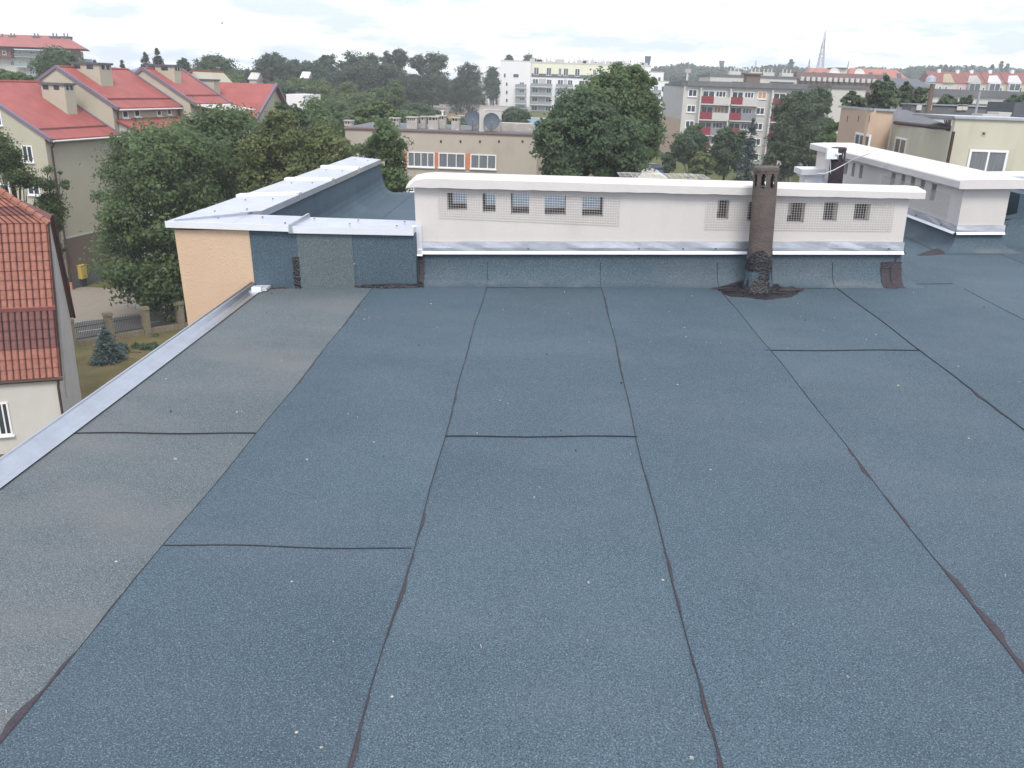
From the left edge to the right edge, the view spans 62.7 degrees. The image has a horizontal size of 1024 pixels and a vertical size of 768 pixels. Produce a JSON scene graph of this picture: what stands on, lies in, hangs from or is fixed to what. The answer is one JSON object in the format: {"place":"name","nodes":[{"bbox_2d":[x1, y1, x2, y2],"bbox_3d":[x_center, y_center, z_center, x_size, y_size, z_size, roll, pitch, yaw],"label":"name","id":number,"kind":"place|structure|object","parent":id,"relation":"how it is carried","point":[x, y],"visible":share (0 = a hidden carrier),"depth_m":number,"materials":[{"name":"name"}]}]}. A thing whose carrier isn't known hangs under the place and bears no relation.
{"place":"outdoors","nodes":[
{"label":"outdoors","id":0,"kind":"place"},
{"bbox_2d":[0,329,182,456],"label":"lawn","id":1,"kind":"structure","parent":0,"point":[92,378],"depth_m":47.52,"materials":[{"name":"green plant"}]},
{"bbox_2d":[0,126,48,205],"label":"locust tree","id":2,"kind":"object","parent":1,"relation":"on","point":[11,162],"visible":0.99,"depth_m":42.55,"materials":[{"name":"green plant"}]},
{"bbox_2d":[30,165,72,258],"bbox_3d":[-24.564,-6.171,45.686,2.460,11.267,2.462,20,26,41],"label":"locust tree","id":3,"kind":"object","parent":1,"relation":"on","point":[47,200],"visible":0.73,"depth_m":44.07,"materials":[{"name":"green plant"}]},
{"bbox_2d":[85,325,131,367],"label":"blue spruce","id":4,"kind":"object","parent":1,"relation":"on","point":[107,350],"visible":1,"depth_m":47.47,"materials":[{"name":"green plant"}]},
{"bbox_2d":[130,341,158,349],"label":"shrub","id":5,"kind":"object","parent":1,"relation":"on","point":[149,346],"visible":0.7,"depth_m":50.30,"materials":[{"name":"green plant"}]},
{"bbox_2d":[347,115,413,191],"bbox_3d":[-7.658,-8.748,50.348,4.224,14.144,2.654,3,19,2],"label":"slender tree","id":6,"kind":"object","parent":1,"relation":"on","point":[382,138],"visible":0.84,"depth_m":48.16,"materials":[{"name":"green plant"}]},
{"bbox_2d":[558,61,668,173],"bbox_3d":[6.889,-13.764,60.492,7.466,17.847,7.012,12,22,26],"label":"tree","id":7,"kind":"object","parent":1,"relation":"on","point":[626,91],"visible":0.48,"depth_m":57.26,"materials":[{"name":"green plant"}]},
{"bbox_2d":[70,287,174,321],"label":"driveway","id":8,"kind":"structure","parent":0,"point":[91,303],"depth_m":59.78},
{"bbox_2d":[74,313,186,339],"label":"road","id":9,"kind":"structure","parent":0,"point":[77,333],"depth_m":54.97,"materials":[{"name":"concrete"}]},
{"bbox_2d":[87,109,799,290],"bbox_3d":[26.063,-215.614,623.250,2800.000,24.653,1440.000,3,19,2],"label":"ground","id":10,"kind":"structure","parent":0,"point":[677,172],"depth_m":121.34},
{"bbox_2d":[3,70,37,80],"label":"bush","id":11,"kind":"object","parent":10,"relation":"on","point":[20,75],"visible":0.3,"depth_m":87.90,"materials":[{"name":"green plant"}]},
{"bbox_2d":[0,187,81,453],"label":"tiled house","id":12,"kind":"structure","parent":10,"relation":"on","point":[39,384],"depth_m":35.38,"materials":[{"name":"tile"}]},
{"bbox_2d":[0,402,14,437],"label":"window","id":13,"kind":"structure","parent":12,"relation":"in","point":[6,431],"depth_m":35.56,"materials":[{"name":"white"}]},
{"bbox_2d":[0,33,91,76],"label":"apartment block","id":14,"kind":"structure","parent":10,"relation":"on","point":[11,59],"depth_m":219.46,"materials":[{"name":"stone"}]},
{"bbox_2d":[23,44,84,76],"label":"tree","id":15,"kind":"object","parent":10,"relation":"on","point":[52,57],"visible":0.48,"depth_m":122.18,"materials":[{"name":"green plant"}]},
{"bbox_2d":[0,80,126,289],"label":"row house","id":16,"kind":"structure","parent":10,"relation":"on","point":[56,126],"depth_m":63.02,"materials":[{"name":"grey"}]},
{"bbox_2d":[21,145,34,163],"bbox_3d":[-34.688,-16.451,60.161,0.985,1.242,0.200,6,20,11],"label":"window","id":17,"kind":"structure","parent":16,"relation":"in","point":[28,149],"depth_m":60.14,"materials":[{"name":"white"}]},
{"bbox_2d":[77,264,87,286],"bbox_3d":[-32.856,-8.283,64.344,0.380,1.690,0.640,6,20,11],"label":"gas cabinet","id":18,"kind":"object","parent":16,"relation":"attached to","point":[82,272],"visible":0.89,"depth_m":64.20,"materials":[{"name":"yellow"}]},
{"bbox_2d":[35,62,183,259],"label":"row house","id":19,"kind":"structure","parent":10,"relation":"on","point":[119,99],"depth_m":67.56,"materials":[{"name":"red"}]},
{"bbox_2d":[70,301,187,347],"bbox_3d":[-24.695,-3.459,51.482,0.520,1.880,13.958,20,26,41],"label":"iron fence","id":20,"kind":"object","parent":10,"relation":"on","point":[148,328],"visible":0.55,"depth_m":52.63,"materials":[{"name":"metal"}]},
{"bbox_2d":[78,115,236,323],"bbox_3d":[-22.605,-10.213,54.239,10.088,13.603,9.374,3,19,2],"label":"street tree","id":21,"kind":"object","parent":10,"relation":"on","point":[163,185],"visible":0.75,"depth_m":52.33,"materials":[{"name":"green plant"}]},
{"bbox_2d":[150,48,164,63],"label":"spruce tree","id":22,"kind":"object","parent":10,"relation":"on","point":[157,59],"visible":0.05,"depth_m":179.87,"materials":[{"name":"green plant"}]},
{"bbox_2d":[176,58,193,71],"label":"tree","id":23,"kind":"object","parent":10,"relation":"on","point":[185,64],"visible":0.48,"depth_m":160.74,"materials":[{"name":"green plant"}]},
{"bbox_2d":[134,64,255,149],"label":"row house","id":24,"kind":"structure","parent":10,"relation":"on","point":[179,85],"depth_m":74.89,"materials":[{"name":"red clay roof tile"},{"name":"plaster"},{"name":"glass"}]},
{"bbox_2d":[188,70,230,81],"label":"gable house","id":25,"kind":"structure","parent":10,"relation":"on","point":[207,74],"depth_m":94.87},
{"bbox_2d":[188,51,244,73],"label":"tree","id":26,"kind":"object","parent":10,"relation":"on","point":[213,62],"visible":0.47,"depth_m":178.71,"materials":[{"name":"green plant"}]},
{"bbox_2d":[162,94,285,207],"bbox_3d":[-20.314,-12.968,60.160,10.337,14.774,9.727,3,19,2],"label":"street tree","id":27,"kind":"object","parent":10,"relation":"on","point":[229,121],"visible":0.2,"depth_m":57.80,"materials":[{"name":"green plant"}]},
{"bbox_2d":[225,72,246,82],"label":"tree","id":28,"kind":"object","parent":10,"relation":"on","point":[234,77],"visible":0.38,"depth_m":170.47,"materials":[{"name":"green plant"}]},
{"bbox_2d":[199,79,287,123],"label":"gable house","id":29,"kind":"structure","parent":10,"relation":"on","point":[264,97],"depth_m":82.52,"materials":[{"name":"red clay roof tile"},{"name":"plaster"},{"name":"glass"}]},
{"bbox_2d":[237,67,266,83],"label":"tree","id":30,"kind":"object","parent":10,"relation":"on","point":[247,72],"visible":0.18,"depth_m":197.66,"materials":[{"name":"green plant"}]},
{"bbox_2d":[248,72,264,83],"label":"house","id":31,"kind":"structure","parent":10,"relation":"on","point":[253,77],"depth_m":191.29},
{"bbox_2d":[251,51,289,81],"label":"tree","id":32,"kind":"object","parent":10,"relation":"on","point":[270,66],"visible":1,"depth_m":192.40,"materials":[{"name":"green plant"}]},
{"bbox_2d":[267,79,297,98],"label":"bush","id":33,"kind":"object","parent":10,"relation":"on","point":[286,88],"visible":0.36,"depth_m":142.32,"materials":[{"name":"green plant"}]},
{"bbox_2d":[263,101,315,166],"bbox_3d":[-16.247,-13.259,61.911,4.562,14.437,3.437,3,19,2],"label":"street tree","id":34,"kind":"object","parent":10,"relation":"on","point":[307,115],"visible":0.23,"depth_m":59.43,"materials":[{"name":"green plant"}]},
{"bbox_2d":[228,107,363,197],"bbox_3d":[-14.539,-11.557,57.752,9.528,14.057,7.624,3,19,2],"label":"street tree","id":35,"kind":"object","parent":10,"relation":"on","point":[292,149],"visible":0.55,"depth_m":55.70,"materials":[{"name":"green plant"}]},
{"bbox_2d":[281,59,313,82],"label":"tree","id":36,"kind":"object","parent":10,"relation":"on","point":[295,69],"visible":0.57,"depth_m":201.85,"materials":[{"name":"green plant"}]},
{"bbox_2d":[285,76,312,93],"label":"tree","id":37,"kind":"object","parent":10,"relation":"on","point":[299,83],"visible":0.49,"depth_m":151.01,"materials":[{"name":"green plant"}]},
{"bbox_2d":[286,93,320,109],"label":"flat house","id":38,"kind":"structure","parent":10,"relation":"on","point":[296,98],"depth_m":91.01,"materials":[{"name":"stone"}]},
{"bbox_2d":[302,79,337,96],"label":"bush","id":39,"kind":"object","parent":10,"relation":"on","point":[320,87],"visible":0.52,"depth_m":146.45,"materials":[{"name":"green plant"}]},
{"bbox_2d":[298,93,344,139],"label":"street tree","id":40,"kind":"object","parent":10,"relation":"on","point":[320,112],"visible":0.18,"depth_m":75.98,"materials":[{"name":"green plant"}]},
{"bbox_2d":[312,53,340,79],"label":"tree","id":41,"kind":"object","parent":10,"relation":"on","point":[325,60],"visible":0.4,"depth_m":201.72,"materials":[{"name":"green plant"}]},
{"bbox_2d":[316,63,358,92],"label":"tree","id":42,"kind":"object","parent":10,"relation":"on","point":[334,76],"visible":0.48,"depth_m":198.87,"materials":[{"name":"green plant"}]},
{"bbox_2d":[321,94,354,118],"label":"bush","id":43,"kind":"object","parent":10,"relation":"on","point":[343,105],"visible":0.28,"depth_m":128.12,"materials":[{"name":"green plant"}]},
{"bbox_2d":[328,81,359,112],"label":"bush","id":44,"kind":"object","parent":10,"relation":"on","point":[344,88],"visible":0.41,"depth_m":141.79,"materials":[{"name":"green plant"}]},
{"bbox_2d":[335,49,376,91],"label":"tree","id":45,"kind":"object","parent":10,"relation":"on","point":[358,69],"visible":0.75,"depth_m":200.95,"materials":[{"name":"green plant"}]},
{"bbox_2d":[347,89,382,111],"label":"bush","id":46,"kind":"object","parent":10,"relation":"on","point":[357,98],"visible":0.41,"depth_m":137.11,"materials":[{"name":"green plant"}]},
{"bbox_2d":[353,97,382,113],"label":"bush","id":47,"kind":"object","parent":10,"relation":"on","point":[367,102],"visible":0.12,"depth_m":128.36,"materials":[{"name":"green plant"}]},
{"bbox_2d":[340,101,401,137],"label":"young tree","id":48,"kind":"object","parent":10,"relation":"on","point":[361,115],"visible":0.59,"depth_m":80.01,"materials":[{"name":"green plant"}]},
{"bbox_2d":[364,52,384,91],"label":"tree","id":49,"kind":"object","parent":10,"relation":"on","point":[373,58],"visible":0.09,"depth_m":210.66,"materials":[{"name":"green plant"}]},
{"bbox_2d":[266,77,488,112],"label":"woodland","id":50,"kind":"object","parent":10,"relation":"on","point":[482,99],"visible":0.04,"depth_m":246.44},
{"bbox_2d":[369,87,396,107],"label":"bush","id":51,"kind":"object","parent":10,"relation":"on","point":[381,91],"visible":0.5,"depth_m":141.74,"materials":[{"name":"green plant"}]},
{"bbox_2d":[367,61,415,97],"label":"tree","id":52,"kind":"object","parent":10,"relation":"on","point":[389,73],"visible":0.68,"depth_m":208.06,"materials":[{"name":"green plant"}]},
{"bbox_2d":[378,48,410,70],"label":"tree","id":53,"kind":"object","parent":10,"relation":"on","point":[400,59],"visible":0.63,"depth_m":215.02,"materials":[{"name":"green plant"}]},
{"bbox_2d":[384,80,405,109],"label":"bush","id":54,"kind":"object","parent":10,"relation":"on","point":[396,89],"visible":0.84,"depth_m":141.98,"materials":[{"name":"green plant"}]},
{"bbox_2d":[399,109,420,122],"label":"bush","id":55,"kind":"object","parent":10,"relation":"on","point":[403,113],"visible":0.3,"depth_m":113.91,"materials":[{"name":"green plant"}]},
{"bbox_2d":[403,73,427,102],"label":"tree","id":56,"kind":"object","parent":10,"relation":"on","point":[413,97],"visible":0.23,"depth_m":218.05,"materials":[{"name":"green plant"}]},
{"bbox_2d":[400,100,435,122],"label":"bush","id":57,"kind":"object","parent":10,"relation":"on","point":[417,108],"visible":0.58,"depth_m":137.53,"materials":[{"name":"green plant"}]},
{"bbox_2d":[408,51,448,106],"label":"tree","id":58,"kind":"object","parent":10,"relation":"on","point":[419,63],"visible":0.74,"depth_m":219.52,"materials":[{"name":"green plant"}]},
{"bbox_2d":[408,62,454,106],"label":"tree","id":59,"kind":"object","parent":10,"relation":"on","point":[432,83],"visible":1,"depth_m":213.57,"materials":[{"name":"green plant"}]},
{"bbox_2d":[343,110,537,191],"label":"apartment block","id":60,"kind":"structure","parent":10,"relation":"on","point":[442,145],"depth_m":64.04,"materials":[{"name":"plaster"},{"name":"felt"},{"name":"glass"}]},
{"bbox_2d":[407,152,434,168],"bbox_3d":[-6.963,-17.129,64.242,2.190,1.183,0.200,3,19,2],"label":"window","id":61,"kind":"structure","parent":60,"relation":"in","point":[415,159],"depth_m":64.27,"materials":[{"name":"white"}]},
{"bbox_2d":[437,153,465,169],"bbox_3d":[-4.605,-17.035,64.176,2.162,1.183,0.200,3,19,2],"label":"window","id":62,"kind":"structure","parent":60,"relation":"in","point":[445,160],"depth_m":64.19,"materials":[{"name":"white"}]},
{"bbox_2d":[465,110,478,130],"bbox_3d":[-3.006,-19.938,63.842,1.227,1.632,0.740,3,19,2],"label":"satellite dish","id":63,"kind":"object","parent":60,"relation":"on","point":[472,118],"visible":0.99,"depth_m":63.94,"materials":[{"name":"grey"}]},
{"bbox_2d":[469,154,496,170],"bbox_3d":[-2.196,-16.923,64.114,2.094,1.148,0.200,3,19,2],"label":"window","id":64,"kind":"structure","parent":60,"relation":"in","point":[477,161],"depth_m":64.14,"materials":[{"name":"white"}]},
{"bbox_2d":[484,113,499,131],"bbox_3d":[-1.547,-19.685,63.445,1.227,1.514,0.740,3,19,2],"label":"satellite dish","id":65,"kind":"object","parent":60,"relation":"on","point":[491,121],"visible":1,"depth_m":63.56,"materials":[{"name":"grey"}]},
{"bbox_2d":[443,81,468,114],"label":"tree","id":66,"kind":"object","parent":10,"relation":"on","point":[453,98],"visible":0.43,"depth_m":227.55,"materials":[{"name":"green plant"}]},
{"bbox_2d":[450,61,482,111],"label":"tree","id":67,"kind":"object","parent":10,"relation":"on","point":[469,77],"visible":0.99,"depth_m":225.02,"materials":[{"name":"green plant"}]},
{"bbox_2d":[470,105,504,113],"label":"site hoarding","id":68,"kind":"object","parent":10,"relation":"on","point":[482,107],"visible":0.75,"depth_m":245.59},
{"bbox_2d":[482,66,500,105],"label":"tree","id":69,"kind":"object","parent":10,"relation":"on","point":[492,82],"visible":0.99,"depth_m":258.12,"materials":[{"name":"green plant"}]},
{"bbox_2d":[0,143,1023,767],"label":"apartment building","id":70,"kind":"structure","parent":10,"relation":"on","point":[290,563],"depth_m":3.63,"materials":[{"name":"grey"}]},
{"bbox_2d":[5,291,1019,759],"bbox_3d":[1.652,0.173,4.385,7.513,0.349,5.753,3,19,2],"label":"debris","id":71,"kind":"object","parent":70,"relation":"on","point":[539,487],"visible":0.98,"depth_m":3.95,"materials":[{"name":"grey"}]},
{"bbox_2d":[499,54,530,110],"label":"apartment block","id":72,"kind":"structure","parent":10,"relation":"on","point":[515,77],"depth_m":268.22,"materials":[{"name":"white"}]},
{"bbox_2d":[501,106,533,122],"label":"bush","id":73,"kind":"object","parent":10,"relation":"on","point":[513,114],"visible":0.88,"depth_m":141.99,"materials":[{"name":"green plant"}]},
{"bbox_2d":[530,56,650,111],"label":"apartment block","id":74,"kind":"structure","parent":10,"relation":"on","point":[548,77],"depth_m":272.05,"materials":[{"name":"plaster"},{"name":"glass"}]},
{"bbox_2d":[529,84,652,177],"bbox_3d":[4.560,-10.008,52.154,7.424,16.144,6.350,3,19,2],"label":"tree","id":75,"kind":"object","parent":10,"relation":"on","point":[569,140],"visible":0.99,"depth_m":48.93,"materials":[{"name":"green plant"}]},
{"bbox_2d":[625,168,667,178],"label":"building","id":76,"kind":"structure","parent":10,"relation":"on","point":[651,172],"depth_m":58.19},
{"bbox_2d":[650,81,669,113],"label":"apartment block","id":77,"kind":"structure","parent":10,"relation":"on","point":[658,88],"depth_m":262.45,"materials":[{"name":"white"}]},
{"bbox_2d":[660,152,675,177],"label":"shrub","id":78,"kind":"object","parent":10,"relation":"on","point":[668,159],"visible":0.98,"depth_m":93.97,"materials":[{"name":"green plant"}]},
{"bbox_2d":[663,75,698,80],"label":"woodland","id":79,"kind":"object","parent":10,"relation":"on","point":[670,78],"depth_m":337.48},
{"bbox_2d":[669,123,710,177],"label":"round tree","id":80,"kind":"object","parent":10,"relation":"on","point":[688,144],"visible":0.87,"depth_m":92.79,"materials":[{"name":"green plant"}]},
{"bbox_2d":[687,151,716,179],"label":"tree","id":81,"kind":"object","parent":10,"relation":"on","point":[699,162],"visible":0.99,"depth_m":84.21,"materials":[{"name":"green plant"}]},
{"bbox_2d":[707,124,751,179],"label":"round tree","id":82,"kind":"object","parent":10,"relation":"on","point":[726,147],"visible":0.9,"depth_m":92.89,"materials":[{"name":"green plant"}]},
{"bbox_2d":[659,73,808,165],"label":"apartment block","id":83,"kind":"structure","parent":10,"relation":"on","point":[712,107],"depth_m":131.76,"materials":[{"name":"paint"}]},
{"bbox_2d":[730,118,762,180],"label":"blue spruce","id":84,"kind":"object","parent":10,"relation":"on","point":[749,145],"visible":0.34,"depth_m":87.89,"materials":[{"name":"green plant"}]},
{"bbox_2d":[698,68,797,83],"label":"apartment block","id":85,"kind":"structure","parent":10,"relation":"on","point":[766,77],"depth_m":172.35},
{"bbox_2d":[760,88,826,181],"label":"birch tree","id":86,"kind":"object","parent":10,"relation":"on","point":[789,140],"visible":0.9,"depth_m":89.75,"materials":[{"name":"green plant"}]},
{"bbox_2d":[804,86,834,154],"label":"dark tree","id":87,"kind":"object","parent":10,"relation":"on","point":[821,97],"visible":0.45,"depth_m":103.98,"materials":[{"name":"green plant"}]},
{"bbox_2d":[816,29,826,67],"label":"lattice mast","id":88,"kind":"object","parent":10,"relation":"on","point":[823,41],"visible":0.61,"depth_m":587.40,"materials":[{"name":"grey"}]},
{"bbox_2d":[804,68,846,73],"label":"roofed block","id":89,"kind":"structure","parent":10,"relation":"on","point":[821,70],"depth_m":281.49,"materials":[{"name":"tile"}]},
{"bbox_2d":[817,120,838,142],"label":"shrub","id":90,"kind":"object","parent":10,"relation":"on","point":[828,134],"visible":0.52,"depth_m":65.80,"materials":[{"name":"green plant"}]},
{"bbox_2d":[797,85,868,175],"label":"apartment block","id":91,"kind":"structure","parent":10,"relation":"on","point":[838,92],"depth_m":110.17,"materials":[{"name":"paint"}]},
{"bbox_2d":[788,72,881,104],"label":"apartment block","id":92,"kind":"structure","parent":10,"relation":"on","point":[815,78],"depth_m":175.86,"materials":[{"name":"white"}]},
{"bbox_2d":[651,62,1023,79],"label":"forest","id":93,"kind":"object","parent":10,"relation":"on","point":[912,72],"visible":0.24,"depth_m":534.21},
{"bbox_2d":[840,90,866,107],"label":"birch tree","id":94,"kind":"object","parent":10,"relation":"on","point":[855,99],"visible":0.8,"depth_m":67.03,"materials":[{"name":"green plant"}]},
{"bbox_2d":[847,68,906,77],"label":"roofed block","id":95,"kind":"structure","parent":10,"relation":"on","point":[892,73],"depth_m":289.46,"materials":[{"name":"tile"}]},
{"bbox_2d":[865,74,902,108],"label":"birch tree","id":96,"kind":"object","parent":10,"relation":"on","point":[884,95],"visible":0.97,"depth_m":71.86,"materials":[{"name":"green plant"}]},
{"bbox_2d":[882,78,929,87],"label":"terrace block","id":97,"kind":"structure","parent":10,"relation":"on","point":[914,83],"depth_m":238.71,"materials":[{"name":"stone"}]},
{"bbox_2d":[897,81,928,109],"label":"birch tree","id":98,"kind":"object","parent":10,"relation":"on","point":[906,92],"visible":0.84,"depth_m":74.00,"materials":[{"name":"green plant"}]},
{"bbox_2d":[836,75,1023,171],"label":"stepped block","id":99,"kind":"structure","parent":10,"relation":"on","point":[989,137],"depth_m":42.33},
{"bbox_2d":[854,132,871,145],"bbox_3d":[20.724,-14.232,49.777,0.110,1.188,3.763,5,20,8],"label":"window","id":100,"kind":"structure","parent":99,"relation":"in","point":[858,139],"depth_m":49.82,"materials":[{"name":"white"}]},
{"bbox_2d":[893,137,907,153],"bbox_3d":[21.629,-13.110,46.825,0.110,1.203,2.580,5,20,10],"label":"window","id":101,"kind":"structure","parent":99,"relation":"in","point":[900,143],"depth_m":46.71,"materials":[{"name":"white"}]},
{"bbox_2d":[966,149,1008,171],"bbox_3d":[21.463,-9.889,38.048,1.726,1.385,0.110,3,19,2],"label":"window","id":102,"kind":"structure","parent":99,"relation":"in","point":[985,160],"depth_m":37.94,"materials":[{"name":"white"}]},
{"bbox_2d":[919,69,957,88],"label":"terrace house","id":103,"kind":"structure","parent":10,"relation":"on","point":[946,80],"depth_m":242.67,"materials":[{"name":"white"}]},
{"bbox_2d":[936,94,973,130],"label":"tree","id":104,"kind":"object","parent":10,"relation":"on","point":[948,99],"visible":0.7,"depth_m":88.06,"materials":[{"name":"green plant"}]},
{"bbox_2d":[887,88,1023,149],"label":"apartment block","id":105,"kind":"structure","parent":10,"relation":"on","point":[986,96],"depth_m":115.69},
{"bbox_2d":[952,70,967,89],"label":"terrace house","id":106,"kind":"structure","parent":10,"relation":"on","point":[962,81],"depth_m":242.69,"materials":[{"name":"red"}]},
{"bbox_2d":[962,70,985,89],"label":"terrace house","id":107,"kind":"structure","parent":10,"relation":"on","point":[976,81],"depth_m":241.74,"materials":[{"name":"white"}]},
{"bbox_2d":[979,70,1005,90],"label":"terrace house","id":108,"kind":"structure","parent":10,"relation":"on","point":[995,81],"depth_m":241.78,"materials":[{"name":"white"}]},
{"bbox_2d":[999,70,1023,91],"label":"terrace house","id":109,"kind":"structure","parent":10,"relation":"on","point":[1013,81],"depth_m":241.66,"materials":[{"name":"white"}]},
{"bbox_2d":[1003,93,1023,101],"label":"tree","id":110,"kind":"object","parent":10,"relation":"on","point":[1016,98],"visible":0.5,"depth_m":83.18,"materials":[{"name":"green plant"}]},
{"bbox_2d":[0,0,1023,79],"label":"sky","id":111,"kind":"structure","parent":0,"point":[893,34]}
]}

